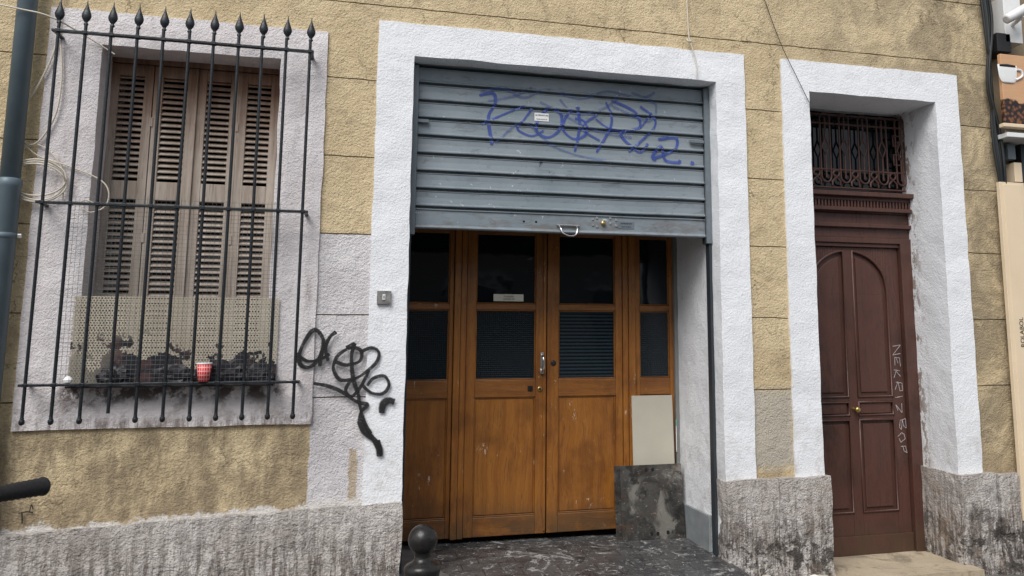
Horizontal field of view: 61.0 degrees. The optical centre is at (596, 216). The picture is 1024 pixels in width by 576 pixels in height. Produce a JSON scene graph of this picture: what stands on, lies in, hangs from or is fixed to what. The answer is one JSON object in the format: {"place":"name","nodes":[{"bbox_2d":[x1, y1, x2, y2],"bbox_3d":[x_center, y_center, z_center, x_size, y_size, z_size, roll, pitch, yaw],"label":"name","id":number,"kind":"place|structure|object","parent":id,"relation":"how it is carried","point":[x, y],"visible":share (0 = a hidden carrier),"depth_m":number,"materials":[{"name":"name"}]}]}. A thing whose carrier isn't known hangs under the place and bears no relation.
{"place":"outdoors","nodes":[
{"label":"outdoors","id":0,"kind":"place"},
{"bbox_2d":[0,477,50,501],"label":"handrail","id":1,"kind":"object","parent":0,"point":[36,487],"visible":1,"depth_m":2.04,"materials":[{"name":"black metal"}]},
{"bbox_2d":[402,534,749,575],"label":"garage floor","id":2,"kind":"structure","parent":0,"point":[598,555],"depth_m":4.77,"materials":[{"name":"grey stone"}]},
{"bbox_2d":[614,464,652,540],"bbox_3d":[0.297,1.742,5.281,0.385,0.431,0.046,2,-9,-16],"label":"metal sheet","id":3,"kind":"object","parent":2,"relation":"on","point":[618,515],"visible":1,"depth_m":5.23,"materials":[{"name":"grey metal"}]},
{"bbox_2d":[620,463,685,540],"bbox_3d":[0.341,1.742,5.270,0.400,0.438,0.061,2,-9,-16],"label":"metal sheet","id":4,"kind":"object","parent":2,"relation":"on","point":[652,506],"visible":1,"depth_m":5.27,"materials":[{"name":"grey metal"}]},
{"bbox_2d":[631,395,674,464],"bbox_3d":[0.358,1.546,5.394,0.272,0.842,0.062,2,-9,-16],"label":"plaster board offcut","id":5,"kind":"object","parent":4,"relation":"on","point":[652,431],"visible":0.49,"depth_m":5.43,"materials":[{"name":"beige paint"}]},
{"bbox_2d":[399,550,1023,575],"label":"pavement","id":6,"kind":"structure","parent":0,"point":[407,556],"depth_m":4.72,"materials":[{"name":"stone"}]},
{"bbox_2d":[404,524,440,575],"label":"ball top bollard","id":7,"kind":"object","parent":6,"relation":"on","point":[422,540],"visible":1,"depth_m":3.26,"materials":[{"name":"metal"}]},
{"bbox_2d":[0,0,1023,575],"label":"rendered townhouse","id":8,"kind":"structure","parent":6,"relation":"on","point":[312,486],"depth_m":4.70,"materials":[{"name":"paint"}]},
{"bbox_2d":[0,0,37,403],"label":"drainpipe","id":9,"kind":"object","parent":8,"relation":"attached to","point":[11,182],"visible":1,"depth_m":4.00,"materials":[{"name":"metal"}]},
{"bbox_2d":[18,504,32,523],"bbox_3d":[-2.575,1.339,3.888,0.061,0.082,0.001,2,-9,-16],"label":"marker scribble","id":10,"kind":"object","parent":8,"relation":"attached to","point":[25,512],"visible":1,"depth_m":3.89,"materials":[{"name":"black paint"}]},
{"bbox_2d":[0,4,114,212],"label":"coiled cable","id":11,"kind":"object","parent":8,"relation":"attached to","point":[62,188],"visible":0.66,"depth_m":4.10,"materials":[{"name":"white plastic"}]},
{"bbox_2d":[17,0,315,425],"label":"window security grille","id":12,"kind":"object","parent":8,"relation":"attached to","point":[139,21],"depth_m":4.12,"materials":[{"name":"black metal"}]},
{"bbox_2d":[63,376,72,383],"bbox_3d":[-2.396,0.739,3.909,0.039,0.034,0.032,2,-9,-16],"label":"tissue ball","id":13,"kind":"object","parent":12,"relation":"on","point":[67,379],"visible":1,"depth_m":3.90,"materials":[{"name":"white paper"}]},
{"bbox_2d":[57,196,281,383],"bbox_3d":[-2.014,0.341,4.104,0.940,0.887,0.002,2,-9,-16],"label":"wire screen","id":14,"kind":"object","parent":12,"relation":"attached to","point":[192,303],"visible":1,"depth_m":4.10,"materials":[{"name":"grey metal"}]},
{"bbox_2d":[196,363,212,381],"bbox_3d":[-1.850,0.731,4.063,0.070,0.088,0.070,2,-9,-16],"label":"paper cup","id":15,"kind":"object","parent":12,"relation":"on","point":[203,371],"visible":1,"depth_m":4.04,"materials":[{"name":"red paper"}]},
{"bbox_2d":[65,354,274,388],"bbox_3d":[-2.003,0.728,4.092,0.895,0.151,0.077,2,-9,-16],"label":"sill rubbish","id":16,"kind":"object","parent":8,"relation":"attached to","point":[173,369],"visible":0.63,"depth_m":4.09,"materials":[{"name":"plastic"}]},
{"bbox_2d":[68,296,279,382],"bbox_3d":[-2.016,0.592,4.144,0.908,0.415,0.002,2,-9,-16],"label":"perforated metal panel","id":17,"kind":"object","parent":8,"relation":"attached to","point":[128,363],"visible":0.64,"depth_m":4.13,"materials":[{"name":"grey metal"}]},
{"bbox_2d":[87,57,280,371],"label":"louvered window shutters","id":18,"kind":"object","parent":8,"relation":"attached to","point":[147,70],"visible":0.66,"depth_m":4.46,"materials":[{"name":"brown wood"}]},
{"bbox_2d":[297,328,394,456],"bbox_3d":[-1.257,0.875,4.316,0.491,0.642,0.002,2,-9,-16],"label":"black graffiti","id":19,"kind":"object","parent":8,"relation":"attached to","point":[365,429],"visible":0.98,"depth_m":4.33,"materials":[{"name":"black paint"}]},
{"bbox_2d":[377,291,390,303],"bbox_3d":[-1.094,0.413,4.432,0.070,0.068,0.032,2,-9,-16],"label":"key switch box","id":20,"kind":"object","parent":8,"relation":"attached to","point":[383,297],"visible":1,"depth_m":4.42,"materials":[{"name":"metal"}]},
{"bbox_2d":[402,229,679,541],"bbox_3d":[-0.361,0.887,5.347,1.830,2.165,0.071,2,-9,-16],"label":"door joinery","id":21,"kind":"object","parent":8,"relation":"attached to","point":[553,452],"depth_m":5.27,"materials":[{"name":"brown wood"}]},
{"bbox_2d":[493,294,543,390],"bbox_3d":[-0.483,0.773,5.323,0.315,0.591,0.023,1,-9,-9],"label":"door furniture","id":22,"kind":"object","parent":21,"relation":"attached to","point":[501,297],"depth_m":5.34,"materials":[{"name":"metal"}]},
{"bbox_2d":[541,354,544,372],"bbox_3d":[-0.331,0.897,5.297,0.016,0.114,0.049,2,-9,-16],"label":"door pull","id":23,"kind":"object","parent":22,"relation":"attached to","point":[543,363],"depth_m":5.28,"materials":[{"name":"silver metal"}]},
{"bbox_2d":[407,232,667,380],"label":"windows","id":24,"kind":"structure","parent":21,"relation":"in","point":[505,345],"depth_m":5.39,"materials":[{"name":"glass"}]},
{"bbox_2d":[399,63,718,573],"bbox_3d":[-0.203,0.499,4.943,1.764,2.802,0.335,2,-9,-16],"label":"roller shutter","id":25,"kind":"object","parent":8,"relation":"attached to","point":[466,174],"visible":0.97,"depth_m":4.95,"materials":[{"name":"grey paint"}]},
{"bbox_2d":[479,91,693,164],"bbox_3d":[-0.039,-0.515,5.016,1.297,0.375,0.015,2,-9,-16],"label":"blue graffiti","id":26,"kind":"object","parent":25,"relation":"attached to","point":[640,126],"visible":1,"depth_m":5.02,"materials":[{"name":"blue paint"}]},
{"bbox_2d":[686,0,696,75],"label":"hanging cord","id":27,"kind":"object","parent":8,"relation":"hanging from","point":[689,40],"visible":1,"depth_m":5.11,"materials":[{"name":"plastic"}]},
{"bbox_2d":[765,1,809,102],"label":"thin wall cable","id":28,"kind":"object","parent":8,"relation":"attached to","point":[785,53],"visible":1,"depth_m":5.28,"materials":[{"name":"grey plastic"}]},
{"bbox_2d":[810,111,901,193],"bbox_3d":[1.633,-0.449,5.766,0.945,0.610,0.010,2,-9,-16],"label":"transom glass","id":29,"kind":"object","parent":8,"relation":"in","point":[835,146],"depth_m":5.79,"materials":[{"name":"black glass"}]},
{"bbox_2d":[810,112,906,191],"bbox_3d":[1.672,-0.435,5.718,1.002,0.510,0.013,2,-9,-16],"label":"transom ironwork","id":30,"kind":"object","parent":8,"relation":"attached to","point":[900,142],"visible":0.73,"depth_m":5.74,"materials":[{"name":"brown metal"}]},
{"bbox_2d":[813,189,924,556],"bbox_3d":[1.649,0.977,5.511,0.945,2.295,0.155,2,-9,-16],"label":"door joinery","id":31,"kind":"object","parent":8,"relation":"attached to","point":[874,226],"depth_m":5.56,"materials":[{"name":"brown wood"}]},
{"bbox_2d":[852,407,860,412],"bbox_3d":[1.645,1.220,5.463,0.038,0.038,0.055,2,-9,-16],"label":"door knob","id":32,"kind":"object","parent":31,"relation":"attached to","point":[856,409],"depth_m":5.44,"materials":[{"name":"gold metal"}]},
{"bbox_2d":[816,250,899,514],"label":"panel mouldings","id":33,"kind":"object","parent":31,"relation":"attached to","point":[889,342],"visible":0.81,"depth_m":5.52,"materials":[{"name":"brown paint"}]},
{"bbox_2d":[893,345,906,452],"bbox_3d":[1.962,1.174,5.582,0.075,0.689,0.004,2,-9,-16],"label":"white graffiti","id":34,"kind":"object","parent":31,"relation":"attached to","point":[900,396],"visible":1,"depth_m":5.58,"materials":[{"name":"grey paint"}]},
{"bbox_2d":[980,0,1006,183],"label":"black cable bundle","id":35,"kind":"object","parent":8,"relation":"attached to","point":[988,29],"visible":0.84,"depth_m":5.61,"materials":[{"name":"black plastic"}]},
{"bbox_2d":[991,54,1023,144],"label":"coffee sign","id":36,"kind":"object","parent":8,"relation":"attached to","point":[1011,75],"visible":0.9,"depth_m":5.54,"materials":[{"name":"multicoloured plastic"}]},
{"bbox_2d":[996,182,1023,520],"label":"timber cover board","id":37,"kind":"object","parent":8,"relation":"attached to","point":[1010,198],"visible":1,"depth_m":5.43,"materials":[{"name":"beige wood"}]},
{"bbox_2d":[835,551,984,575],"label":"door step","id":38,"kind":"object","parent":6,"relation":"on","point":[915,563],"depth_m":5.07,"materials":[{"name":"beige stone"}]},
{"bbox_2d":[991,0,1023,182],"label":"neighbouring shop","id":39,"kind":"structure","parent":6,"relation":"on","point":[1018,51],"depth_m":5.86,"materials":[{"name":"metal"}]},
{"bbox_2d":[991,0,1023,182],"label":"sign","id":40,"kind":"object","parent":39,"relation":"attached to","point":[1008,16],"visible":0.85,"depth_m":5.75,"materials":[{"name":"white plastic"}]}
]}

